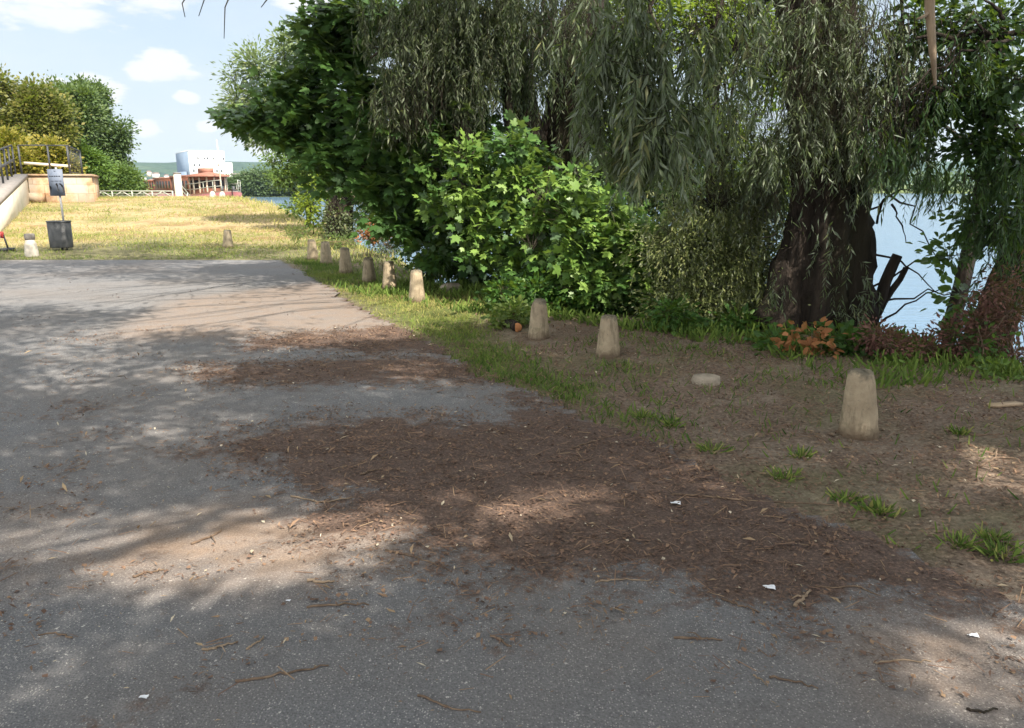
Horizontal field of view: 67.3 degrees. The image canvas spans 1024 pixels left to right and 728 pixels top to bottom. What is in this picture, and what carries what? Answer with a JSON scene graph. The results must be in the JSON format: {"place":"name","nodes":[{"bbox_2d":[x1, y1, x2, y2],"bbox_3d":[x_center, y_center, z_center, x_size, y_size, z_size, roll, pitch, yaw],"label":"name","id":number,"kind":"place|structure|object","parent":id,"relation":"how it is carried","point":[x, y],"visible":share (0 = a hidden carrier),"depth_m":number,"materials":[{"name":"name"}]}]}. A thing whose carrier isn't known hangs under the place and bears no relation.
{"place":"outdoors","nodes":[
{"label":"outdoors","id":0,"kind":"place"},
{"bbox_2d":[0,184,1023,599],"bbox_3d":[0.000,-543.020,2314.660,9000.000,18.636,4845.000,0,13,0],"label":"ground","id":1,"kind":"structure","parent":0,"point":[984,566],"depth_m":5.71,"materials":[{"name":"soil"}]},
{"bbox_2d":[0,232,14,251],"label":"road barrier","id":2,"kind":"object","parent":1,"relation":"on","point":[2,235],"visible":0.97,"depth_m":19.06,"materials":[{"name":"red paint"}]},
{"bbox_2d":[0,174,29,231],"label":"ramp","id":3,"kind":"structure","parent":1,"relation":"on","point":[14,195],"depth_m":28.82,"materials":[{"name":"concrete"}]},
{"bbox_2d":[0,145,16,182],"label":"ramp railing","id":4,"kind":"object","parent":3,"relation":"on","point":[9,162],"visible":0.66,"depth_m":31.69,"materials":[{"name":"metal"}]},
{"bbox_2d":[24,233,38,256],"bbox_3d":[-11.287,-2.748,18.057,0.300,0.622,0.298,0,13,0],"label":"bollard","id":5,"kind":"object","parent":1,"relation":"on","point":[30,247],"visible":0.89,"depth_m":17.96,"materials":[{"name":"paint"}]},
{"bbox_2d":[29,193,46,201],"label":"stone block","id":6,"kind":"structure","parent":1,"relation":"on","point":[37,197],"depth_m":34.86,"materials":[{"name":"stone"}]},
{"bbox_2d":[0,124,87,191],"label":"sumac tree","id":7,"kind":"object","parent":1,"relation":"on","point":[37,154],"visible":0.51,"depth_m":41.71,"materials":[{"name":"yellow plant"}]},
{"bbox_2d":[0,63,91,156],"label":"broadleaf tree","id":8,"kind":"object","parent":1,"relation":"on","point":[30,107],"visible":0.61,"depth_m":48.32,"materials":[{"name":"green plant"}]},
{"bbox_2d":[47,167,67,249],"bbox_3d":[-11.455,-3.839,19.544,0.377,2.250,0.082,0,13,0],"label":"sign post","id":9,"kind":"object","parent":1,"relation":"on","point":[56,182],"visible":0.91,"depth_m":19.35,"materials":[{"name":"metal"}]},
{"bbox_2d":[46,220,73,249],"bbox_3d":[-11.425,-3.201,19.483,0.536,0.837,0.410,0,13,0],"label":"litter bin","id":10,"kind":"object","parent":1,"relation":"on","point":[60,234],"visible":0.99,"depth_m":19.31,"materials":[{"name":"grey metal"}]},
{"bbox_2d":[28,174,99,202],"bbox_3d":[-22.349,-8.320,38.773,2.747,2.331,8.839,-6,14,-25],"label":"stone landing","id":11,"kind":"object","parent":1,"relation":"on","point":[81,187],"visible":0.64,"depth_m":35.31,"materials":[{"name":"stone"}]},
{"bbox_2d":[17,145,82,173],"bbox_3d":[-21.782,-10.098,38.392,2.176,1.305,6.362,-1,13,-5],"label":"landing railing","id":12,"kind":"object","parent":11,"relation":"on","point":[49,164],"visible":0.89,"depth_m":35.45,"materials":[{"name":"metal"}]},
{"bbox_2d":[39,70,113,144],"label":"broadleaf tree","id":13,"kind":"object","parent":1,"relation":"on","point":[89,104],"visible":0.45,"depth_m":56.39,"materials":[{"name":"green plant"}]},
{"bbox_2d":[69,133,119,196],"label":"broadleaf tree","id":14,"kind":"object","parent":1,"relation":"on","point":[100,165],"visible":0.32,"depth_m":51.61,"materials":[{"name":"green plant"}]},
{"bbox_2d":[65,73,141,169],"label":"poplar tree","id":15,"kind":"object","parent":1,"relation":"on","point":[117,141],"visible":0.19,"depth_m":62.65,"materials":[{"name":"green plant"}]},
{"bbox_2d":[104,152,154,196],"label":"shrub","id":16,"kind":"object","parent":1,"relation":"on","point":[131,178],"visible":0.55,"depth_m":57.66,"materials":[{"name":"green plant"}]},
{"bbox_2d":[99,190,173,196],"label":"quay fence","id":17,"kind":"object","parent":1,"relation":"on","point":[103,191],"visible":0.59,"depth_m":45.34,"materials":[{"name":"metal"}]},
{"bbox_2d":[173,172,182,196],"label":"quay pillar","id":18,"kind":"structure","parent":1,"relation":"on","point":[178,183],"depth_m":44.65,"materials":[{"name":"beige paint"}]},
{"bbox_2d":[174,150,232,176],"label":"silo building","id":19,"kind":"structure","parent":1,"relation":"on","point":[188,162],"depth_m":588.84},
{"bbox_2d":[222,230,232,247],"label":"bollard","id":20,"kind":"object","parent":1,"relation":"on","point":[227,239],"visible":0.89,"depth_m":19.95,"materials":[{"name":"concrete"}]},
{"bbox_2d":[225,172,237,187],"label":"bank tree","id":21,"kind":"object","parent":1,"relation":"on","point":[228,180],"visible":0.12,"depth_m":252.22,"materials":[{"name":"green plant"}]},
{"bbox_2d":[227,173,251,195],"bbox_3d":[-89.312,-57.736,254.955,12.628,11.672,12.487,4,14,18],"label":"bank tree","id":22,"kind":"object","parent":1,"relation":"on","point":[237,184],"visible":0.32,"depth_m":251.67,"materials":[{"name":"green plant"}]},
{"bbox_2d":[233,166,259,196],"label":"bank tree","id":23,"kind":"object","parent":1,"relation":"on","point":[243,185],"visible":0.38,"depth_m":251.93,"materials":[{"name":"green plant"}]},
{"bbox_2d":[229,164,268,196],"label":"bank tree","id":24,"kind":"object","parent":1,"relation":"on","point":[254,168],"visible":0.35,"depth_m":251.68,"materials":[{"name":"green plant"}]},
{"bbox_2d":[242,171,271,196],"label":"bank tree","id":25,"kind":"object","parent":1,"relation":"on","point":[258,187],"visible":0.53,"depth_m":251.38,"materials":[{"name":"green plant"}]},
{"bbox_2d":[253,164,282,196],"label":"bank tree","id":26,"kind":"object","parent":1,"relation":"on","point":[266,180],"visible":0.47,"depth_m":251.30,"materials":[{"name":"green plant"}]},
{"bbox_2d":[260,168,292,196],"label":"bank tree","id":27,"kind":"object","parent":1,"relation":"on","point":[281,193],"visible":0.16,"depth_m":251.86,"materials":[{"name":"green plant"}]},
{"bbox_2d":[271,170,295,196],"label":"bank tree","id":28,"kind":"object","parent":1,"relation":"on","point":[287,193],"visible":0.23,"depth_m":252.06,"materials":[{"name":"green plant"}]},
{"bbox_2d":[257,149,320,229],"bbox_3d":[-6.580,-4.995,24.071,2.686,4.319,2.083,0,13,0],"label":"alder sapling","id":29,"kind":"object","parent":1,"relation":"on","point":[277,180],"visible":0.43,"depth_m":23.77,"materials":[{"name":"green plant"}]},
{"bbox_2d":[206,15,386,228],"bbox_3d":[-6.860,-7.304,25.636,5.912,8.508,3.930,0,13,0],"label":"silver willow","id":30,"kind":"object","parent":1,"relation":"on","point":[284,47],"visible":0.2,"depth_m":24.25,"materials":[{"name":"green plant"}]},
{"bbox_2d":[289,174,327,233],"bbox_3d":[-5.791,-4.546,22.628,1.463,2.413,1.297,0,13,0],"label":"sapling","id":31,"kind":"object","parent":1,"relation":"on","point":[313,207],"visible":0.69,"depth_m":22.48,"materials":[{"name":"green plant"}]},
{"bbox_2d":[307,239,317,259],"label":"bollard","id":32,"kind":"object","parent":1,"relation":"on","point":[312,252],"visible":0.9,"depth_m":17.24,"materials":[{"name":"concrete"}]},
{"bbox_2d":[320,241,332,264],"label":"bollard","id":33,"kind":"object","parent":1,"relation":"on","point":[325,255],"visible":0.84,"depth_m":16.29,"materials":[{"name":"concrete"}]},
{"bbox_2d":[309,172,369,243],"bbox_3d":[-4.463,-4.784,21.574,2.311,4.640,1.591,0,13,0],"label":"shrub","id":34,"kind":"object","parent":1,"relation":"on","point":[338,221],"visible":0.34,"depth_m":21.51,"materials":[{"name":"green plant"}]},
{"bbox_2d":[276,221,402,257],"bbox_3d":[-4.243,-3.094,19.792,3.666,1.197,1.111,0,13,0],"label":"shrub","id":35,"kind":"object","parent":1,"relation":"on","point":[331,242],"visible":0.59,"depth_m":19.75,"materials":[{"name":"plant"}]},
{"bbox_2d":[339,247,352,273],"bbox_3d":[-3.182,-1.918,14.689,0.262,0.622,0.264,-3,13,-13],"label":"bollard","id":36,"kind":"object","parent":1,"relation":"on","point":[345,265],"visible":0.89,"depth_m":14.60,"materials":[{"name":"concrete"}]},
{"bbox_2d":[362,257,375,282],"bbox_3d":[-2.466,-1.565,13.265,0.253,0.555,0.253,-2,13,-8],"label":"bollard","id":37,"kind":"object","parent":1,"relation":"on","point":[368,274],"visible":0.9,"depth_m":13.17,"materials":[{"name":"concrete"}]},
{"bbox_2d":[352,218,393,257],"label":"dead shrub","id":38,"kind":"object","parent":1,"relation":"on","point":[366,233],"visible":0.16,"depth_m":17.44,"materials":[{"name":"orange plant"}]},
{"bbox_2d":[382,261,396,289],"bbox_3d":[-1.964,-1.355,12.312,0.252,0.587,0.250,-2,13,-10],"label":"bollard","id":39,"kind":"object","parent":1,"relation":"on","point":[389,276],"visible":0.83,"depth_m":12.22,"materials":[{"name":"concrete"}]},
{"bbox_2d":[350,202,441,275],"bbox_3d":[-2.092,-2.745,15.272,2.399,3.028,1.147,0,13,0],"label":"shrub","id":40,"kind":"object","parent":1,"relation":"on","point":[388,246],"visible":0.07,"depth_m":15.31,"materials":[{"name":"green plant"}]},
{"bbox_2d":[408,269,424,302],"bbox_3d":[-1.368,-1.063,11.044,0.252,0.581,0.254,-3,13,-12],"label":"bollard","id":41,"kind":"object","parent":1,"relation":"on","point":[416,288],"visible":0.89,"depth_m":10.95,"materials":[{"name":"concrete"}]},
{"bbox_2d":[182,0,681,310],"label":"maple tree","id":42,"kind":"object","parent":1,"relation":"on","point":[461,199],"visible":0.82,"depth_m":11.44,"materials":[{"name":"green plant"}]},
{"bbox_2d":[440,283,461,291],"bbox_3d":[-0.961,-1.197,12.172,0.356,0.179,0.246,-5,14,-22],"label":"rock","id":43,"kind":"object","parent":1,"relation":"on","point":[450,285],"visible":0.51,"depth_m":12.08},
{"bbox_2d":[401,246,507,286],"bbox_3d":[-0.822,-1.598,13.384,2.246,2.656,1.293,0,13,0],"label":"shrub","id":44,"kind":"object","parent":1,"relation":"on","point":[451,270],"visible":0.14,"depth_m":13.18,"materials":[{"name":"green plant"}]},
{"bbox_2d":[349,0,658,236],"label":"willow tree","id":45,"kind":"object","parent":1,"relation":"on","point":[432,46],"visible":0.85,"depth_m":10.79,"materials":[{"name":"green plant"}]},
{"bbox_2d":[0,260,1023,727],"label":"parking lot","id":46,"kind":"structure","parent":1,"relation":"on","point":[186,306],"depth_m":3.40,"materials":[{"name":"asphalt"}]},
{"bbox_2d":[38,632,72,638],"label":"fallen twig","id":47,"kind":"object","parent":46,"relation":"on","point":[66,636],"visible":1,"depth_m":2.86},
{"bbox_2d":[132,569,163,577],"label":"fallen twig","id":48,"kind":"object","parent":46,"relation":"on","point":[139,574],"visible":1,"depth_m":3.32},
{"bbox_2d":[190,528,221,544],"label":"fallen twig","id":49,"kind":"object","parent":46,"relation":"on","point":[201,539],"visible":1,"depth_m":3.63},
{"bbox_2d":[201,641,236,651],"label":"fallen twig","id":50,"kind":"object","parent":46,"relation":"on","point":[210,648],"visible":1,"depth_m":2.78,"materials":[{"name":"brown wood"}]},
{"bbox_2d":[246,635,263,649],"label":"fallen twig","id":51,"kind":"object","parent":46,"relation":"on","point":[249,646],"visible":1,"depth_m":2.81,"materials":[{"name":"brown wood"}]},
{"bbox_2d":[235,664,328,681],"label":"fallen twig","id":52,"kind":"object","parent":46,"relation":"on","point":[263,677],"visible":0.97,"depth_m":2.63,"materials":[{"name":"wood"}]},
{"bbox_2d":[307,578,334,583],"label":"fallen twig","id":53,"kind":"object","parent":46,"relation":"on","point":[314,580],"visible":1,"depth_m":3.24,"materials":[{"name":"brown wood"}]},
{"bbox_2d":[290,495,352,502],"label":"fallen twig","id":54,"kind":"object","parent":46,"relation":"on","point":[316,501],"visible":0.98,"depth_m":4.09,"materials":[{"name":"brown wood"}]},
{"bbox_2d":[307,602,368,607],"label":"fallen twig","id":55,"kind":"object","parent":46,"relation":"on","point":[316,605],"visible":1,"depth_m":3.06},
{"bbox_2d":[385,549,449,570],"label":"fallen twig","id":56,"kind":"object","parent":46,"relation":"on","point":[416,557],"visible":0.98,"depth_m":3.45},
{"bbox_2d":[417,694,480,712],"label":"fallen twig","id":57,"kind":"object","parent":46,"relation":"on","point":[430,699],"visible":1,"depth_m":2.47,"materials":[{"name":"wood"}]},
{"bbox_2d":[490,634,511,646],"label":"fallen twig","id":58,"kind":"object","parent":46,"relation":"on","point":[500,639],"visible":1,"depth_m":2.81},
{"bbox_2d":[569,432,623,448],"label":"fallen twig","id":59,"kind":"object","parent":46,"relation":"on","point":[592,440],"visible":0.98,"depth_m":4.99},
{"bbox_2d":[595,578,651,582],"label":"fallen twig","id":60,"kind":"object","parent":46,"relation":"on","point":[621,579],"visible":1,"depth_m":3.25,"materials":[{"name":"brown wood"}]},
{"bbox_2d":[674,632,722,640],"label":"fallen twig","id":61,"kind":"object","parent":46,"relation":"on","point":[686,637],"visible":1,"depth_m":2.83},
{"bbox_2d":[721,597,759,612],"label":"fallen twig","id":62,"kind":"object","parent":46,"relation":"on","point":[727,600],"visible":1,"depth_m":3.05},
{"bbox_2d":[769,675,817,688],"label":"fallen twig","id":63,"kind":"object","parent":46,"relation":"on","point":[777,677],"visible":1,"depth_m":2.59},
{"bbox_2d":[792,589,810,606],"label":"fallen twig","id":64,"kind":"object","parent":46,"relation":"on","point":[802,599],"visible":1,"depth_m":3.09,"materials":[{"name":"brown wood"}]},
{"bbox_2d":[815,585,877,594],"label":"fallen twig","id":65,"kind":"object","parent":46,"relation":"on","point":[844,586],"visible":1,"depth_m":3.20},
{"bbox_2d":[873,659,930,663],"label":"fallen twig","id":66,"kind":"object","parent":46,"relation":"on","point":[876,662],"visible":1,"depth_m":2.70,"materials":[{"name":"brown wood"}]},
{"bbox_2d":[966,707,997,713],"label":"fallen twig","id":67,"kind":"object","parent":46,"relation":"on","point":[978,710],"visible":1,"depth_m":2.44,"materials":[{"name":"wood"}]},
{"bbox_2d":[0,248,1023,727],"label":"leaf litter","id":68,"kind":"object","parent":1,"relation":"on","point":[648,480],"visible":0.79,"depth_m":4.42,"materials":[{"name":"plant"}]},
{"bbox_2d":[504,319,521,331],"bbox_3d":[0.013,-0.449,8.782,0.113,0.114,0.385,-4,14,-16],"label":"cut log","id":69,"kind":"object","parent":1,"relation":"on","point":[515,326],"visible":0.9,"depth_m":8.62,"materials":[{"name":"brown wood"}]},
{"bbox_2d":[480,294,550,329],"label":"bramble","id":70,"kind":"object","parent":1,"relation":"on","point":[521,316],"visible":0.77,"depth_m":8.99,"materials":[{"name":"green plant"}]},
{"bbox_2d":[528,298,549,339],"bbox_3d":[0.292,-0.430,8.334,0.240,0.561,0.240,-4,14,-16],"label":"bollard","id":71,"kind":"object","parent":1,"relation":"on","point":[538,326],"visible":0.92,"depth_m":8.25,"materials":[{"name":"concrete"}]},
{"bbox_2d":[473,263,653,317],"bbox_3d":[0.922,-0.777,9.977,2.864,1.086,1.178,0,13,0],"label":"nettle patch","id":72,"kind":"object","parent":1,"relation":"on","point":[516,286],"visible":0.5,"depth_m":9.77,"materials":[{"name":"green plant"}]},
{"bbox_2d":[596,314,619,358],"bbox_3d":[0.924,-0.216,7.383,0.241,0.519,0.241,-2,13,-7],"label":"bollard","id":73,"kind":"object","parent":1,"relation":"on","point":[608,345],"visible":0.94,"depth_m":7.29,"materials":[{"name":"concrete"}]},
{"bbox_2d":[507,134,765,302],"bbox_3d":[1.948,-1.230,12.218,4.673,5.106,1.925,0,13,0],"label":"shrub","id":74,"kind":"object","parent":1,"relation":"on","point":[653,205],"visible":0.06,"depth_m":11.74,"materials":[{"name":"green plant"}]},
{"bbox_2d":[626,406,659,419],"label":"weed tuft","id":75,"kind":"object","parent":1,"relation":"on","point":[643,413],"visible":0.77,"depth_m":5.62,"materials":[{"name":"green plant"}]},
{"bbox_2d":[293,167,1018,193],"bbox_3d":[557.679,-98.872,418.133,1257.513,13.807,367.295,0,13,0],"label":"wood","id":76,"kind":"object","parent":1,"relation":"on","point":[949,183],"depth_m":350.36,"materials":[{"name":"green plant"}]},
{"bbox_2d":[540,0,791,221],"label":"willow tree","id":77,"kind":"object","parent":1,"relation":"on","point":[676,4],"visible":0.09,"depth_m":14.71,"materials":[{"name":"green plant"}]},
{"bbox_2d":[660,415,685,427],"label":"weed tuft","id":78,"kind":"object","parent":1,"relation":"on","point":[666,422],"visible":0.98,"depth_m":5.40,"materials":[{"name":"green plant"}]},
{"bbox_2d":[632,292,775,336],"bbox_3d":[2.310,-0.330,8.763,1.868,0.924,1.169,0,13,0],"label":"nettle patch","id":79,"kind":"object","parent":1,"relation":"on","point":[671,315],"visible":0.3,"depth_m":8.58,"materials":[{"name":"green plant"}]},
{"bbox_2d":[691,373,720,385],"bbox_3d":[1.622,0.150,6.428,0.254,0.112,0.186,0,13,0],"label":"bollard stub","id":80,"kind":"object","parent":1,"relation":"on","point":[703,379],"visible":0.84,"depth_m":6.36,"materials":[{"name":"stone"}]},
{"bbox_2d":[605,88,809,325],"bbox_3d":[2.389,-1.389,8.978,2.666,3.594,1.922,0,13,0],"label":"willow bush","id":81,"kind":"object","parent":1,"relation":"on","point":[716,264],"visible":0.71,"depth_m":8.83,"materials":[{"name":"green plant"}]},
{"bbox_2d":[693,437,735,453],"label":"weed tuft","id":82,"kind":"object","parent":1,"relation":"on","point":[704,448],"visible":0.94,"depth_m":4.90,"materials":[{"name":"green plant"}]},
{"bbox_2d":[510,0,970,334],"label":"willow tree","id":83,"kind":"object","parent":1,"relation":"on","point":[826,260],"visible":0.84,"depth_m":7.48,"materials":[{"name":"green plant"}]},
{"bbox_2d":[672,489,834,505],"bbox_3d":[1.284,0.715,4.111,0.837,0.034,0.118,3,13,13],"label":"fallen twig","id":84,"kind":"object","parent":1,"relation":"on","point":[744,499],"visible":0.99,"depth_m":4.08,"materials":[{"name":"wood"}]},
{"bbox_2d":[761,465,804,482],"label":"weed tuft","id":85,"kind":"object","parent":1,"relation":"on","point":[782,477],"visible":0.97,"depth_m":4.44,"materials":[{"name":"green plant"}]},
{"bbox_2d":[787,443,817,459],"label":"weed tuft","id":86,"kind":"object","parent":1,"relation":"on","point":[801,454],"visible":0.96,"depth_m":4.71,"materials":[{"name":"green plant"}]},
{"bbox_2d":[770,316,847,358],"bbox_3d":[2.857,-0.207,7.398,0.703,0.501,0.706,0,13,0],"label":"dead sprig","id":87,"kind":"object","parent":1,"relation":"on","point":[811,341],"visible":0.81,"depth_m":7.40,"materials":[{"name":"orange plant"}]},
{"bbox_2d":[743,319,899,359],"bbox_3d":[3.083,-0.097,7.744,1.663,0.810,1.286,0,13,0],"label":"nettle patch","id":88,"kind":"object","parent":1,"relation":"on","point":[841,339],"visible":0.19,"depth_m":7.56,"materials":[{"name":"green plant"}]},
{"bbox_2d":[825,487,872,502],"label":"weed tuft","id":89,"kind":"object","parent":1,"relation":"on","point":[843,496],"visible":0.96,"depth_m":4.11,"materials":[{"name":"green plant"}]},
{"bbox_2d":[838,368,878,440],"bbox_3d":[2.293,0.308,5.057,0.260,0.565,0.252,-2,13,-8],"label":"bollard","id":90,"kind":"object","parent":1,"relation":"on","point":[859,416],"visible":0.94,"depth_m":4.97,"materials":[{"name":"concrete"}]},
{"bbox_2d":[848,494,909,519],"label":"weed tuft","id":91,"kind":"object","parent":1,"relation":"on","point":[877,505],"visible":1,"depth_m":3.97,"materials":[{"name":"green plant"}]},
{"bbox_2d":[842,0,1023,357],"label":"alder tree","id":92,"kind":"object","parent":1,"relation":"on","point":[981,227],"visible":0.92,"depth_m":7.25,"materials":[{"name":"green plant"}]},
{"bbox_2d":[846,309,1023,368],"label":"shrub","id":93,"kind":"object","parent":1,"relation":"on","point":[989,342],"visible":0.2,"depth_m":7.08,"materials":[{"name":"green plant"}]},
{"bbox_2d":[847,249,1023,367],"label":"dead shrub","id":94,"kind":"object","parent":1,"relation":"on","point":[997,297],"visible":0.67,"depth_m":7.15,"materials":[{"name":"brown plant"}]},
{"bbox_2d":[933,527,988,551],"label":"weed tuft","id":95,"kind":"object","parent":1,"relation":"on","point":[960,541],"visible":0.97,"depth_m":3.62,"materials":[{"name":"green plant"}]},
{"bbox_2d":[899,355,1023,382],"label":"grass","id":96,"kind":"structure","parent":1,"relation":"on","point":[1005,361],"depth_m":6.60,"materials":[{"name":"green plant"}]},
{"bbox_2d":[946,423,976,436],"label":"weed tuft","id":97,"kind":"object","parent":1,"relation":"on","point":[952,430],"visible":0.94,"depth_m":5.02,"materials":[{"name":"green plant"}]},
{"bbox_2d":[945,429,1004,435],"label":"fallen twig","id":98,"kind":"object","parent":1,"relation":"on","point":[976,434],"visible":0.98,"depth_m":5.01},
{"bbox_2d":[976,448,1014,467],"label":"fallen twig","id":99,"kind":"object","parent":1,"relation":"on","point":[982,464],"visible":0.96,"depth_m":4.59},
{"bbox_2d":[971,534,1023,563],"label":"weed tuft","id":100,"kind":"object","parent":1,"relation":"on","point":[999,548],"visible":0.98,"depth_m":3.50,"materials":[{"name":"green plant"}]},
{"bbox_2d":[971,521,1023,546],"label":"weed tuft","id":101,"kind":"object","parent":1,"relation":"on","point":[986,534],"visible":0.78,"depth_m":3.66,"materials":[{"name":"green plant"}]},
{"bbox_2d":[986,401,1023,407],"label":"wood plank","id":102,"kind":"object","parent":1,"relation":"on","point":[1007,404],"visible":1,"depth_m":5.69,"materials":[{"name":"wood"}]},
{"bbox_2d":[0,195,1023,549],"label":"grass","id":103,"kind":"structure","parent":0,"point":[466,289],"depth_m":8.65,"materials":[{"name":"plant"}]},
{"bbox_2d":[0,0,1023,162],"label":"sky","id":104,"kind":"structure","parent":0,"point":[157,56],"materials":[{"name":"blue"}]},
{"bbox_2d":[129,161,993,183],"bbox_3d":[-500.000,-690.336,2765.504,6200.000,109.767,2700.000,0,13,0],"label":"hills","id":105,"kind":"structure","parent":0,"point":[169,169],"depth_m":2385.14,"materials":[{"name":"plant"}]},
{"bbox_2d":[152,172,159,177],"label":"house","id":106,"kind":"structure","parent":105,"relation":"on","point":[155,174],"depth_m":1744.58,"materials":[{"name":"tile"}]},
{"bbox_2d":[247,194,1023,361],"bbox_3d":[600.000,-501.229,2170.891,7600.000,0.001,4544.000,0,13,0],"label":"river","id":107,"kind":"structure","parent":0,"point":[890,236],"depth_m":44.34,"materials":[{"name":"blue liquid"}]},
{"bbox_2d":[143,140,241,196],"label":"river barge","id":108,"kind":"object","parent":107,"relation":"on","point":[204,181],"visible":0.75,"depth_m":65.77,"materials":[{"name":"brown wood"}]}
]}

